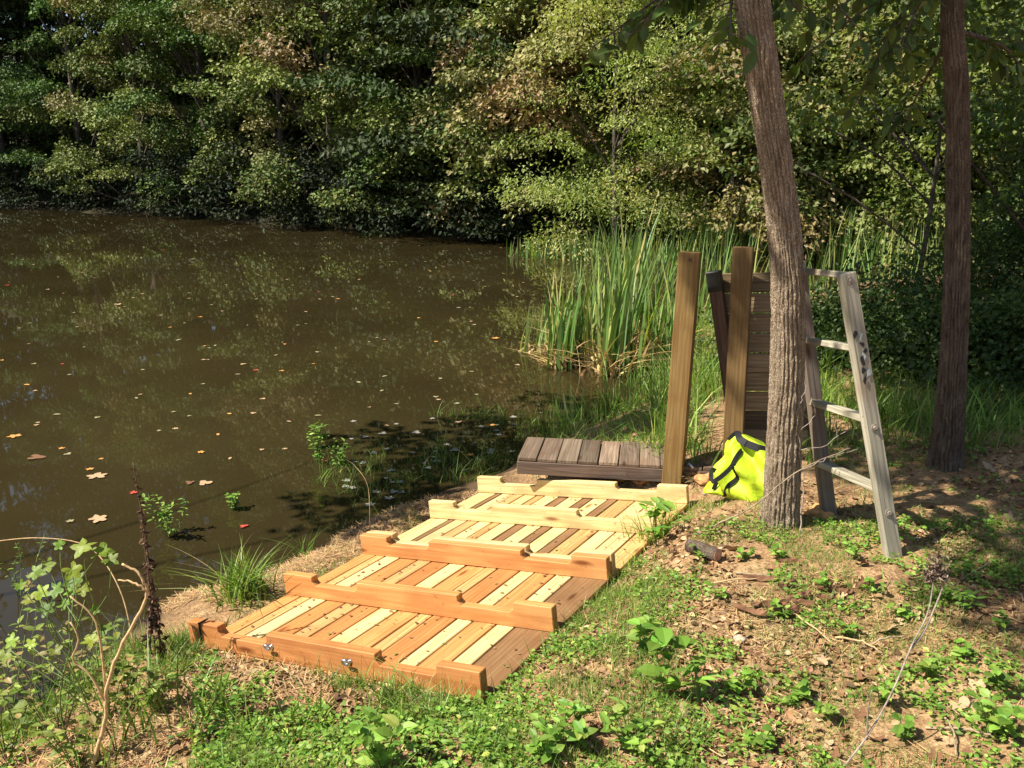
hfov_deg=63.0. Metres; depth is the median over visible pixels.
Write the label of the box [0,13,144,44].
sky
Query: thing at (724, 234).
cattail clump
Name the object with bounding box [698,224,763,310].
cattail clump
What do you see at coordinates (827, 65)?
pond head tree
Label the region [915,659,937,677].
seedling
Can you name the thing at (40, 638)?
bank weed
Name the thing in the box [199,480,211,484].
floating leaf
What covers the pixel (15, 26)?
forest tree
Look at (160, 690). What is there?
bank weed
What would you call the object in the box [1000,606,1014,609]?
fallen leaf
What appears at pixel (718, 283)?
slatted panel
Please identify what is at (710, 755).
fallen leaf
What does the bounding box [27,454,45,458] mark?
floating leaf
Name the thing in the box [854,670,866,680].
fallen leaf
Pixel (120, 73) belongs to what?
forest tree
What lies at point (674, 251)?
cattail clump
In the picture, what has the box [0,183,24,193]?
bank shrub
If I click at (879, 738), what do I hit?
fallen leaf
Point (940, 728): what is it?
twig
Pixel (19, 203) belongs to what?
bank shrub
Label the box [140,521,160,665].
dead stalk
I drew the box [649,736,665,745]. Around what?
fallen leaf
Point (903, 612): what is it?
seedling
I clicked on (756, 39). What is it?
curved tree
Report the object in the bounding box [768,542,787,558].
seedling
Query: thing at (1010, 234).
understory shrub
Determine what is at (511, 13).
bank tree
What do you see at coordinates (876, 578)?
bark piece
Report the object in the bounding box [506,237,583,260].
cattail clump
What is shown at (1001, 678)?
seedling
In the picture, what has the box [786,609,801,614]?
bark piece
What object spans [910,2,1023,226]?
pond head tree
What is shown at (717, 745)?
fallen leaf
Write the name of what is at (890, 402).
tall grass
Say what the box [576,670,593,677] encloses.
fallen leaf
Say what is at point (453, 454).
water grass
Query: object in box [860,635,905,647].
twig
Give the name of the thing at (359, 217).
bank shrub
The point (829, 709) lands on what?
seedling
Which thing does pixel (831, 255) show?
cattail clump
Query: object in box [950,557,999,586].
twig
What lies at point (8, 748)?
bank weed
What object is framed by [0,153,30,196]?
bank shrub
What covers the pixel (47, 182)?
bank shrub
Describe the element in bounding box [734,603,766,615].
bark piece
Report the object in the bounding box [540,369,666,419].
tall grass
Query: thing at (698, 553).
seedling
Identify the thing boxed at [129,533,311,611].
sedge tuft
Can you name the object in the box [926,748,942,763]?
fallen leaf
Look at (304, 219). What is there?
bank shrub
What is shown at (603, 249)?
cattail clump
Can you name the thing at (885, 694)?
leafy weed
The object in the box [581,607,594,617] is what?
fallen leaf
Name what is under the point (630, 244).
cattail clump
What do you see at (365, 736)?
leafy weed
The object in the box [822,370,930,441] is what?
tall grass
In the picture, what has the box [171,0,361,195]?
bank tree
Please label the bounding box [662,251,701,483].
square post
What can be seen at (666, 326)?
cattail clump
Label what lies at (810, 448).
twig
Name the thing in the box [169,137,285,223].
bank shrub
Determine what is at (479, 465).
thin reed
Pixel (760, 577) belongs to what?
bark piece
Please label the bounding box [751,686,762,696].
fallen leaf
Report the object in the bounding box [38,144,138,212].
bank shrub
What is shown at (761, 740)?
seedling
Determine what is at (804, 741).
fallen leaf
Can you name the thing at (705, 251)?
cattail clump
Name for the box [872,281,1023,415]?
understory shrub
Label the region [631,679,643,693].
fallen leaf
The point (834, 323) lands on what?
understory shrub
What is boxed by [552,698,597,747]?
leafy weed
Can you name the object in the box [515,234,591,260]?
cattail clump
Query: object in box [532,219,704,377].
cattail clump
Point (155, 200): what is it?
bank shrub
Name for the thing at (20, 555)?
water weed
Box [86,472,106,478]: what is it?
floating leaf
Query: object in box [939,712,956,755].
twig
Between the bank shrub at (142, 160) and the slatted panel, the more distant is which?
the bank shrub at (142, 160)
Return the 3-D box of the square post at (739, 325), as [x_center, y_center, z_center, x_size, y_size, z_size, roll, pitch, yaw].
[1.155,-0.089,4.280,0.121,1.215,0.142,5,15,19]
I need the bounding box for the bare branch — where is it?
[69,563,148,767]
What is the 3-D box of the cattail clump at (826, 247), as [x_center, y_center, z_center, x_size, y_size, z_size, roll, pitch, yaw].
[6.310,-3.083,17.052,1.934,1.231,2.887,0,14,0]
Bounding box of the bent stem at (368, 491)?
[345,459,369,526]
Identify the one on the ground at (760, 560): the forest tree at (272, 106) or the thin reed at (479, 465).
the forest tree at (272, 106)
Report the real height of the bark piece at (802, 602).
0.028 m
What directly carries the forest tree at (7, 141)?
on the ground at (760, 560)
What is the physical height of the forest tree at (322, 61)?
19.690 m
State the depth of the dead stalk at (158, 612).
2.82 m
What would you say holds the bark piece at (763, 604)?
on the ground at (760, 560)
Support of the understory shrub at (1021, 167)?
on the ground at (760, 560)
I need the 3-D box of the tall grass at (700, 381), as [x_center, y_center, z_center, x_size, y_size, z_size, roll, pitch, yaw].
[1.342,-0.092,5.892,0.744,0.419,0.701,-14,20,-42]
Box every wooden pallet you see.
[188,533,610,703]
[366,475,688,580]
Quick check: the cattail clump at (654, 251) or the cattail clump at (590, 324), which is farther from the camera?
the cattail clump at (654, 251)
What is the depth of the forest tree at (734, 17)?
22.37 m
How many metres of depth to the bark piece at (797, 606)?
2.67 m
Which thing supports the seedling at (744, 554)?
on the ground at (760, 560)
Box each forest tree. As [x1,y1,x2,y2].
[0,0,170,167]
[0,3,189,122]
[0,4,121,155]
[0,12,91,121]
[0,17,39,154]
[0,27,31,176]
[84,4,256,156]
[118,0,330,149]
[176,0,408,156]
[211,0,411,157]
[273,0,596,211]
[321,8,459,129]
[344,0,659,106]
[399,41,671,172]
[540,0,772,175]
[600,3,710,132]
[624,0,924,150]
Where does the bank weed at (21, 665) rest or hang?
on the ground at (760, 560)
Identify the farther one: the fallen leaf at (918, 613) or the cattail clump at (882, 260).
the cattail clump at (882, 260)
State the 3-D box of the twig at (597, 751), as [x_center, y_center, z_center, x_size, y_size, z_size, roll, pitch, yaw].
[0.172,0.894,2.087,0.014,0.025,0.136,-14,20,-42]
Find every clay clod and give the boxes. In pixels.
[631,480,649,485]
[693,474,709,485]
[803,503,835,520]
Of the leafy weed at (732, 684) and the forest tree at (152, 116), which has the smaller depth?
the leafy weed at (732, 684)
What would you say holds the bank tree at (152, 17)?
on the ground at (760, 560)
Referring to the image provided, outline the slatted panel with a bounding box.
[706,270,810,446]
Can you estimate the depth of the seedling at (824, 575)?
2.80 m
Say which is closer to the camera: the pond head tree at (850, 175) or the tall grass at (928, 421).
the tall grass at (928, 421)
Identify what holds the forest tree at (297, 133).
on the ground at (760, 560)
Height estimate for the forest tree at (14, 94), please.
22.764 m
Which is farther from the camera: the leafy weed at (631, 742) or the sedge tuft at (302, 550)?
the sedge tuft at (302, 550)
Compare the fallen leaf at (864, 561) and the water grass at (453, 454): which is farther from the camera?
the water grass at (453, 454)
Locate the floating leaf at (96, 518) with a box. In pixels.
[88,514,106,522]
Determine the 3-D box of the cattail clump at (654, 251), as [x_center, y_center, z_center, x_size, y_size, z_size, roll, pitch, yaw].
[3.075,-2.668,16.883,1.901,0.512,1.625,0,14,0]
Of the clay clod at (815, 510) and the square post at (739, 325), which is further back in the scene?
the square post at (739, 325)
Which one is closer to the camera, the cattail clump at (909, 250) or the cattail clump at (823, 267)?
the cattail clump at (823, 267)
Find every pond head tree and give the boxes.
[487,0,739,260]
[566,0,841,242]
[625,0,914,264]
[679,0,978,251]
[748,0,1023,261]
[837,0,1023,265]
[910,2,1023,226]
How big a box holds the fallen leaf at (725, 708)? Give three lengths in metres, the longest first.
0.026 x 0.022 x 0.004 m
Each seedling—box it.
[689,543,703,559]
[703,580,728,598]
[735,547,755,560]
[741,724,774,748]
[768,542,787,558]
[769,598,793,617]
[812,571,830,585]
[813,701,839,720]
[838,620,863,637]
[841,541,863,559]
[861,577,887,592]
[886,602,912,618]
[890,712,915,740]
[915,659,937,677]
[930,582,956,598]
[950,637,972,657]
[984,664,1012,687]
[991,609,1012,628]
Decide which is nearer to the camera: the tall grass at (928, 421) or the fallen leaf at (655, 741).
the fallen leaf at (655, 741)
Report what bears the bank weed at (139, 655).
on the ground at (760, 560)
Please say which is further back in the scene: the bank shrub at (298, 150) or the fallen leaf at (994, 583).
the bank shrub at (298, 150)
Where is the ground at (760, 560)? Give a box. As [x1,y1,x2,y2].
[0,46,1023,767]
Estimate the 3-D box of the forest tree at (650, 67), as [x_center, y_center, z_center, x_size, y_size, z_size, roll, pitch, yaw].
[1.298,-11.967,24.548,9.670,12.894,9.534,0,14,0]
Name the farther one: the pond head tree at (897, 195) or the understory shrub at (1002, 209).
the pond head tree at (897, 195)
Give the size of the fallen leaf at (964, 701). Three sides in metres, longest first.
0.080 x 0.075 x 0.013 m
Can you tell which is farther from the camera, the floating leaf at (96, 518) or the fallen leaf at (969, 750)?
the floating leaf at (96, 518)
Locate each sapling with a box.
[707,0,1023,230]
[719,0,1023,281]
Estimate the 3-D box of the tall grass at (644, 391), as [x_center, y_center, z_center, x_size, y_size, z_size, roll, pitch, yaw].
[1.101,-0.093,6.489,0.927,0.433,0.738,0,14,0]
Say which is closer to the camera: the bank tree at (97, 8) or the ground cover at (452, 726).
the ground cover at (452, 726)
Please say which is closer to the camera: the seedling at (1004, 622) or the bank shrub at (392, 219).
the seedling at (1004, 622)
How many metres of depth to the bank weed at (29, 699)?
2.50 m
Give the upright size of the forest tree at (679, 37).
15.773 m
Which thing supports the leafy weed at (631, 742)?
on the ground at (760, 560)
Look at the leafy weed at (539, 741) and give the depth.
2.03 m
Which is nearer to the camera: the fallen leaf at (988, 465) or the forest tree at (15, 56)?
the fallen leaf at (988, 465)
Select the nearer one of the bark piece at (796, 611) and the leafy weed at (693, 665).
the leafy weed at (693, 665)
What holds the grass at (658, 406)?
on the ground at (760, 560)
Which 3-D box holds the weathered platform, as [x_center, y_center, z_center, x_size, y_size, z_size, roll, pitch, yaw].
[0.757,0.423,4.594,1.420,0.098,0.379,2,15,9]
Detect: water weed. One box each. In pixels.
[0,533,44,596]
[142,493,188,536]
[225,493,241,509]
[306,422,331,462]
[326,438,350,465]
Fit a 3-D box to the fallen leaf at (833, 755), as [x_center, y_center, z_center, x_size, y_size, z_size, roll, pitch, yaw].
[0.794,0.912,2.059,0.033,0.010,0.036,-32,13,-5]
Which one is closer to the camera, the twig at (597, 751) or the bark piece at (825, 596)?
the twig at (597, 751)
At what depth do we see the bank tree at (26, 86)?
36.72 m
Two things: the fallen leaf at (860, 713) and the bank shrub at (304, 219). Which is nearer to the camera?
the fallen leaf at (860, 713)
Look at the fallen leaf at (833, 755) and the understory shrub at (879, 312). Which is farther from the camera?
the understory shrub at (879, 312)
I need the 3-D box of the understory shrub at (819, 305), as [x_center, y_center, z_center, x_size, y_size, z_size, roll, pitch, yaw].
[2.418,-0.430,6.818,2.573,1.152,2.248,0,14,0]
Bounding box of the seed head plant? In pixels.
[843,550,951,765]
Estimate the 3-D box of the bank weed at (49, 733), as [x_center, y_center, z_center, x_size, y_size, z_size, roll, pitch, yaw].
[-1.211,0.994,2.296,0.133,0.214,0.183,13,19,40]
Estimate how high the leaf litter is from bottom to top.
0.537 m
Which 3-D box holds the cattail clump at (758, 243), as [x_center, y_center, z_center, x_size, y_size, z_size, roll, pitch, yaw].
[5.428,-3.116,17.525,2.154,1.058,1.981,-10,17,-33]
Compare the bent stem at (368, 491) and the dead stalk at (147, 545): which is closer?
the dead stalk at (147, 545)
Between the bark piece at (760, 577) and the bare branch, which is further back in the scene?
the bark piece at (760, 577)
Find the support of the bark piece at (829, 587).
on the ground at (760, 560)
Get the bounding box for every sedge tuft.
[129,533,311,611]
[264,526,328,556]
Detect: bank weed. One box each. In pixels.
[0,560,42,697]
[0,593,88,703]
[0,614,64,731]
[0,636,95,744]
[0,684,38,763]
[28,710,103,767]
[68,614,145,716]
[105,648,149,707]
[132,664,176,710]
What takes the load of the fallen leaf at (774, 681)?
on the ground at (760, 560)
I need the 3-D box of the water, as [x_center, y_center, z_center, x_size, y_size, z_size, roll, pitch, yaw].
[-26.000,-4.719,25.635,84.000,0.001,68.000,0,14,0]
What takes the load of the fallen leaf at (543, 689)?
on the ground at (760, 560)
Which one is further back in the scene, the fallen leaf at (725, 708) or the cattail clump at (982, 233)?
the cattail clump at (982, 233)
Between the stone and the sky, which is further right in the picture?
the stone
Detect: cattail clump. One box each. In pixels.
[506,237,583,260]
[509,265,634,370]
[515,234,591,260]
[518,303,561,355]
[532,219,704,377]
[535,187,707,357]
[544,224,633,337]
[545,252,636,368]
[546,232,613,261]
[554,229,635,263]
[581,224,690,268]
[619,239,709,264]
[632,241,713,365]
[639,236,715,264]
[657,207,751,262]
[658,224,754,329]
[661,220,805,304]
[669,209,762,262]
[698,195,814,262]
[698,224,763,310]
[741,214,828,259]
[755,215,848,264]
[799,210,855,268]
[802,205,891,269]
[803,224,866,294]
[809,201,915,273]
[824,220,912,284]
[850,218,934,270]
[869,216,944,271]
[890,211,976,271]
[897,220,943,276]
[907,217,992,257]
[973,209,1008,253]
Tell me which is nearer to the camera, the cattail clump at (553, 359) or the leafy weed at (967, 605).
the leafy weed at (967, 605)
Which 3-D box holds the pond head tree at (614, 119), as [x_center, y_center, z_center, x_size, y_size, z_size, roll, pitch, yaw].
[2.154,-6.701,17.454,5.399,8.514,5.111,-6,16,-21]
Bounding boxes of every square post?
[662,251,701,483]
[722,246,753,456]
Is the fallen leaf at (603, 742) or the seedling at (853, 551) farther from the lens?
the seedling at (853, 551)
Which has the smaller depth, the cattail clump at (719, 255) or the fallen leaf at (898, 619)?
the fallen leaf at (898, 619)
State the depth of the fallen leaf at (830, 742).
2.09 m
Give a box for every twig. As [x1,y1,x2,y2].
[584,740,600,754]
[692,578,756,587]
[701,448,849,530]
[735,572,799,586]
[760,597,835,645]
[760,716,781,745]
[796,388,860,534]
[835,636,876,649]
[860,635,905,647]
[925,726,1000,739]
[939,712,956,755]
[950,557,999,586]
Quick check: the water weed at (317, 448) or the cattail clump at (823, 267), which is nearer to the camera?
the water weed at (317, 448)
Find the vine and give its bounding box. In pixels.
[0,538,118,757]
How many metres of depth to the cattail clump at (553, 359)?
7.93 m
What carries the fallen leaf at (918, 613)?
on the ground at (760, 560)
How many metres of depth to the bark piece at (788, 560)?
2.95 m
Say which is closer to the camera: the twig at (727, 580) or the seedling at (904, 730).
the seedling at (904, 730)
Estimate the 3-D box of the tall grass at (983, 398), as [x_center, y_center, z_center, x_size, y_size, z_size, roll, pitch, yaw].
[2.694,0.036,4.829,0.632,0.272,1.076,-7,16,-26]
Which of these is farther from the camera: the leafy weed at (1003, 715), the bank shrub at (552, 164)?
the bank shrub at (552, 164)
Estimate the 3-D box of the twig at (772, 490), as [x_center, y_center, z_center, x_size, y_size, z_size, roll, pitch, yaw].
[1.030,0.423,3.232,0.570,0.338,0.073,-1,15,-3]
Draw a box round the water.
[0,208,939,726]
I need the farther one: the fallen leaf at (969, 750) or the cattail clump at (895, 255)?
the cattail clump at (895, 255)
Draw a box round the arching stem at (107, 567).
[0,537,135,649]
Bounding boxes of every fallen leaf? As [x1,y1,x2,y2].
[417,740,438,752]
[540,686,548,694]
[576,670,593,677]
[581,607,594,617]
[599,737,608,748]
[604,677,624,686]
[624,657,634,664]
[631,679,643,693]
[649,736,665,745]
[683,706,700,722]
[703,691,714,701]
[705,753,714,761]
[710,742,726,753]
[722,705,731,711]
[724,544,743,550]
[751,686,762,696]
[763,678,778,690]
[801,737,808,745]
[813,654,829,664]
[822,739,833,749]
[829,747,840,758]
[851,706,869,720]
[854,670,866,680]
[856,559,868,564]
[868,735,884,741]
[890,616,903,624]
[909,609,920,619]
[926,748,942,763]
[947,696,979,717]
[961,678,986,695]
[961,748,973,756]
[982,461,995,471]
[989,579,1003,587]
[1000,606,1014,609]
[1003,510,1021,521]
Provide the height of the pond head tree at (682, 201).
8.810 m
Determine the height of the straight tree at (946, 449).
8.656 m
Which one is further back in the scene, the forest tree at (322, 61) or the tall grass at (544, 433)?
the forest tree at (322, 61)
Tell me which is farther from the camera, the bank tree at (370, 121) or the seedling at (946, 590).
the bank tree at (370, 121)
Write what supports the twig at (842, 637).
on the ground at (760, 560)
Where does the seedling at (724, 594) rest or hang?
on the ground at (760, 560)
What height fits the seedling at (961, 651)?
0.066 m
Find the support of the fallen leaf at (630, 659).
on the ground at (760, 560)
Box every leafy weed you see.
[349,706,417,767]
[524,713,570,763]
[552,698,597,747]
[599,696,664,752]
[625,615,660,653]
[636,622,696,696]
[637,496,676,547]
[673,651,723,703]
[719,668,755,694]
[788,679,811,700]
[869,671,906,704]
[949,584,985,610]
[963,688,1023,739]
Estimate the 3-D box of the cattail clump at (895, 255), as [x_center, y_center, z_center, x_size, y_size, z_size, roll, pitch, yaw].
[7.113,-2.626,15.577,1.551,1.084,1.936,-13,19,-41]
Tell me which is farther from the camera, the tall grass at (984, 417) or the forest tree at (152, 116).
the forest tree at (152, 116)
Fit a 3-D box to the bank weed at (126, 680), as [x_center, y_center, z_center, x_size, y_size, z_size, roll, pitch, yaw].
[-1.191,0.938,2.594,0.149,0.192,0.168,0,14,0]
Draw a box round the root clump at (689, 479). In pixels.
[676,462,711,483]
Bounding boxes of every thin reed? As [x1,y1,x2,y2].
[436,422,456,448]
[464,454,494,472]
[511,411,532,440]
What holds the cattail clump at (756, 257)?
on the water
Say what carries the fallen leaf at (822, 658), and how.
on the ground at (760, 560)
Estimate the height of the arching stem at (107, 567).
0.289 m
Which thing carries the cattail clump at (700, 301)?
on the water
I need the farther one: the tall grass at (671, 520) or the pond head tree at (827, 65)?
the pond head tree at (827, 65)
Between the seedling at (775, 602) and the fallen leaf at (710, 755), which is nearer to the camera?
the fallen leaf at (710, 755)
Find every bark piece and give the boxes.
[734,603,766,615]
[743,574,778,581]
[751,600,781,606]
[768,602,787,607]
[772,603,796,611]
[777,579,796,587]
[778,558,797,562]
[781,589,810,601]
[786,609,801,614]
[787,604,800,608]
[791,598,814,607]
[816,583,847,591]
[817,594,836,600]
[836,588,852,593]
[855,574,882,589]
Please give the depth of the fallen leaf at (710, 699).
2.27 m
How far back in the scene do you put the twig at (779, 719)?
2.15 m
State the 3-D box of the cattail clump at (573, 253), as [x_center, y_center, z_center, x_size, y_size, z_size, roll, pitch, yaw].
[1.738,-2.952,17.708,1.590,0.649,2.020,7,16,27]
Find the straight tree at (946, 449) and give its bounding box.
[786,0,1023,472]
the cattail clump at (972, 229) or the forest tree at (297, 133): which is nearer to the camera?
the cattail clump at (972, 229)
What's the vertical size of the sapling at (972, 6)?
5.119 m
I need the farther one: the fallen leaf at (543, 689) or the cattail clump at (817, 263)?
the cattail clump at (817, 263)
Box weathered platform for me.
[517,437,712,482]
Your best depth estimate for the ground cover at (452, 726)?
2.33 m
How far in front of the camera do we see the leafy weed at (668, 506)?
3.49 m
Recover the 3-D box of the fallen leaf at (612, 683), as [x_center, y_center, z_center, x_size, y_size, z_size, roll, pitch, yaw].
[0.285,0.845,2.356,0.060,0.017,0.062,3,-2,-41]
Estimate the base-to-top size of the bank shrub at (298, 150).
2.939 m
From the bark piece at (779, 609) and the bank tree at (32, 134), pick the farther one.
the bank tree at (32, 134)
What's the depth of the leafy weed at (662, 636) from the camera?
2.27 m
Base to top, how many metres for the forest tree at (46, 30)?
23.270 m
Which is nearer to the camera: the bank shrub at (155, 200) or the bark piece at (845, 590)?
the bark piece at (845, 590)
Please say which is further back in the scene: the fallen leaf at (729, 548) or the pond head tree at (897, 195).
the pond head tree at (897, 195)
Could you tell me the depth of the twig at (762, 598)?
2.59 m
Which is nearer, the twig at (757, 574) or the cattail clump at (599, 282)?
the twig at (757, 574)
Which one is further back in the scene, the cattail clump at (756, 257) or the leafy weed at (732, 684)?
the cattail clump at (756, 257)
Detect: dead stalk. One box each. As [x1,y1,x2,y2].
[130,462,160,653]
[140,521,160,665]
[148,565,169,665]
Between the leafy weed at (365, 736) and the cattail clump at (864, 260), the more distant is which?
the cattail clump at (864, 260)
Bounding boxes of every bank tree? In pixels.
[0,0,95,199]
[0,0,165,198]
[43,0,224,211]
[94,0,303,209]
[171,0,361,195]
[206,0,442,219]
[280,0,519,218]
[363,0,599,214]
[419,0,667,239]
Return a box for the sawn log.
[685,539,721,560]
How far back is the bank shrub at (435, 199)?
21.55 m
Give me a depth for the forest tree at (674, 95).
24.51 m
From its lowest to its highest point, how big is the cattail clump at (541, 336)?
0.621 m
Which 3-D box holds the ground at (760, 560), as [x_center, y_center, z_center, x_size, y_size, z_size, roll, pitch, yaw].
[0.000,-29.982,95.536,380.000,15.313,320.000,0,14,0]
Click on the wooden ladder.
(877, 483)
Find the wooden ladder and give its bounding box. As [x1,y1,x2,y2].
[804,261,901,558]
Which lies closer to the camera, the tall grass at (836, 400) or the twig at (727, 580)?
the twig at (727, 580)
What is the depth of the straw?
2.55 m
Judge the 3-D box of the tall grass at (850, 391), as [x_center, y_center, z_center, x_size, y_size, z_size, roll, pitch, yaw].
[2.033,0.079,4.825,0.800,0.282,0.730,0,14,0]
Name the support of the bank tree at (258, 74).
on the ground at (760, 560)
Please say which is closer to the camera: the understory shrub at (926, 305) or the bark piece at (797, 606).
the bark piece at (797, 606)
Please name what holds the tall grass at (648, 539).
on the ground at (760, 560)
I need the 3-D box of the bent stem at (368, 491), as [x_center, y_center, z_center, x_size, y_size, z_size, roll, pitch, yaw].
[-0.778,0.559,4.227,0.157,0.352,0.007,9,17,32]
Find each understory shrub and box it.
[659,263,921,384]
[751,282,988,387]
[811,227,1011,382]
[819,268,1023,411]
[821,270,1023,390]
[863,180,1023,303]
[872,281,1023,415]
[894,87,1023,303]
[940,148,1023,288]
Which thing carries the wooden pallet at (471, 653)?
on the ground at (760, 560)
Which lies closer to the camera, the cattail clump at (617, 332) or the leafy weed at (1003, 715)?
the leafy weed at (1003, 715)
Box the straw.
[0,437,1023,767]
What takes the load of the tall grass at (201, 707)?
on the ground at (760, 560)
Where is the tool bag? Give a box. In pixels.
[703,431,765,500]
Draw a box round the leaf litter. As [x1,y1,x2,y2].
[142,427,1023,767]
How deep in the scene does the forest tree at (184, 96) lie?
35.60 m
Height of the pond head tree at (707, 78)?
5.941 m
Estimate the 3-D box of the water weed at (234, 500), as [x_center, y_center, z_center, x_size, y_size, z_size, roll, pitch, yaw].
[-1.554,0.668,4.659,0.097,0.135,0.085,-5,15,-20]
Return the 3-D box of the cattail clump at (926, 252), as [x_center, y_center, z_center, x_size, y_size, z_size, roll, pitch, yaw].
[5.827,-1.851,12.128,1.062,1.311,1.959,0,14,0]
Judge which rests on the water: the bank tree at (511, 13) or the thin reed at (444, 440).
the thin reed at (444, 440)
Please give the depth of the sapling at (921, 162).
9.20 m
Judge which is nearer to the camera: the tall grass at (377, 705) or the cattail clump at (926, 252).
the tall grass at (377, 705)
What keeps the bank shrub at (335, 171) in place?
on the ground at (760, 560)
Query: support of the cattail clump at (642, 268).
on the water
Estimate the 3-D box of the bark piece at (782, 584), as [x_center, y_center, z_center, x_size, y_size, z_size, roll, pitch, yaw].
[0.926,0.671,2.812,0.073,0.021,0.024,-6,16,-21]
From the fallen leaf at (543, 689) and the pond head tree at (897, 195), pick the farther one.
the pond head tree at (897, 195)
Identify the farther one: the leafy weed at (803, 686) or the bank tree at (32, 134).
the bank tree at (32, 134)
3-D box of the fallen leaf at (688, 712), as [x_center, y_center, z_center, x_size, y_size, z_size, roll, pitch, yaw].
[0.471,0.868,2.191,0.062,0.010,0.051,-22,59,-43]
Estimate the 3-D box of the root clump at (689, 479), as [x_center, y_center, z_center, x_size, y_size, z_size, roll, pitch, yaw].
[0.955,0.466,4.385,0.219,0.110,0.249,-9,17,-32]
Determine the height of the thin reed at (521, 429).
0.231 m
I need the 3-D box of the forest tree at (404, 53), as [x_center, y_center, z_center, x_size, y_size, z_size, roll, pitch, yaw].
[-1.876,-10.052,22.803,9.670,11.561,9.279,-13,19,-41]
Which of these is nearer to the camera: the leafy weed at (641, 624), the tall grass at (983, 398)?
the leafy weed at (641, 624)
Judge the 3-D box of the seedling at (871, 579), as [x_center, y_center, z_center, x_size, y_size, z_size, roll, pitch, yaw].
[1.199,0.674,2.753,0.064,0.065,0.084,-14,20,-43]
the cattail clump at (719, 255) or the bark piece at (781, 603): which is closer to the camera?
the bark piece at (781, 603)
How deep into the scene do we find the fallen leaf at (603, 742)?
2.08 m
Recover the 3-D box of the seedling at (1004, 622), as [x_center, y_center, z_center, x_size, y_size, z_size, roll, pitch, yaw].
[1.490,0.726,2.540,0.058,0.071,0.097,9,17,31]
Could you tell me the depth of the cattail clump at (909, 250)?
15.46 m
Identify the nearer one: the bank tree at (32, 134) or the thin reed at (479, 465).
the thin reed at (479, 465)
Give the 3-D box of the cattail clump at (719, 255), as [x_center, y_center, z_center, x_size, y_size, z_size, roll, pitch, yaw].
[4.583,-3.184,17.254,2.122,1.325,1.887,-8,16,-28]
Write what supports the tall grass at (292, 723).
on the ground at (760, 560)
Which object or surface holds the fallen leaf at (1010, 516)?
on the ground at (760, 560)
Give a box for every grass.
[0,288,1023,767]
[30,622,179,767]
[154,633,273,752]
[220,659,380,766]
[303,392,618,517]
[318,651,443,741]
[517,392,598,438]
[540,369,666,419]
[598,347,702,408]
[602,492,693,551]
[629,488,702,528]
[649,351,723,405]
[821,373,892,422]
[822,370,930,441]
[823,368,977,425]
[825,370,922,440]
[876,373,1011,440]
[904,362,1023,423]
[913,380,1023,438]
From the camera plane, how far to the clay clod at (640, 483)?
4.47 m
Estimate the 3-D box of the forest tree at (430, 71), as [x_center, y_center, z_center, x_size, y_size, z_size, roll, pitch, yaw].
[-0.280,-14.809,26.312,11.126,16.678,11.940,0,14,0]
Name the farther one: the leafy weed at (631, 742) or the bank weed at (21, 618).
the bank weed at (21, 618)
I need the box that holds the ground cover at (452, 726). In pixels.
[0,382,1023,767]
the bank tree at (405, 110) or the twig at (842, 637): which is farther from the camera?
the bank tree at (405, 110)
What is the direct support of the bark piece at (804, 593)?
on the ground at (760, 560)
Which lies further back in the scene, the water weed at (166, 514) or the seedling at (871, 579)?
the water weed at (166, 514)
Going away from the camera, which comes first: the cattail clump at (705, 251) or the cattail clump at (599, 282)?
the cattail clump at (599, 282)
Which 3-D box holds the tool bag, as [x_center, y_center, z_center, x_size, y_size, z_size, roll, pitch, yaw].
[1.053,0.355,3.729,0.374,0.298,0.279,4,15,14]
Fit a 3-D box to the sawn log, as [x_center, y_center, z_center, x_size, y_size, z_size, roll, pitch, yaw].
[0.705,0.613,3.080,0.052,0.058,0.134,-13,19,-40]
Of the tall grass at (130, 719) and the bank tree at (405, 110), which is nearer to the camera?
the tall grass at (130, 719)
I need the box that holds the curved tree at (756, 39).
[581,0,869,530]
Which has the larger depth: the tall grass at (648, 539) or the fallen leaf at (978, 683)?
the tall grass at (648, 539)
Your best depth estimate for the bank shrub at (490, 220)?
20.59 m
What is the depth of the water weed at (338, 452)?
5.36 m
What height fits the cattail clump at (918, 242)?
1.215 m
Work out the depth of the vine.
2.26 m
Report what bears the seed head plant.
on the ground at (760, 560)
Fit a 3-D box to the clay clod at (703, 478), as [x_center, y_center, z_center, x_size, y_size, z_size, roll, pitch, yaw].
[0.992,0.498,4.339,0.092,0.056,0.096,0,14,0]
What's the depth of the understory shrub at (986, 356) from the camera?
5.33 m
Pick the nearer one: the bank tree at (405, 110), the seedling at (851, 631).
the seedling at (851, 631)
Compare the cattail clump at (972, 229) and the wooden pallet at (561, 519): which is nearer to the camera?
the wooden pallet at (561, 519)
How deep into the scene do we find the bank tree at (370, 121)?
23.60 m
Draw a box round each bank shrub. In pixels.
[0,150,68,209]
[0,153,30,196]
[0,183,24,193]
[26,133,131,209]
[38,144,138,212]
[102,146,193,213]
[124,140,227,217]
[151,128,257,217]
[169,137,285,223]
[232,134,341,223]
[256,154,355,230]
[287,132,436,230]
[324,129,460,231]
[356,149,468,238]
[378,143,519,237]
[437,136,605,242]
[443,134,597,238]
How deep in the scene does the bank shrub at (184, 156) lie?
30.89 m
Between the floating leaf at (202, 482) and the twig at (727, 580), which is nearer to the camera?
the twig at (727, 580)
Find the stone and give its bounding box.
[733,634,745,642]

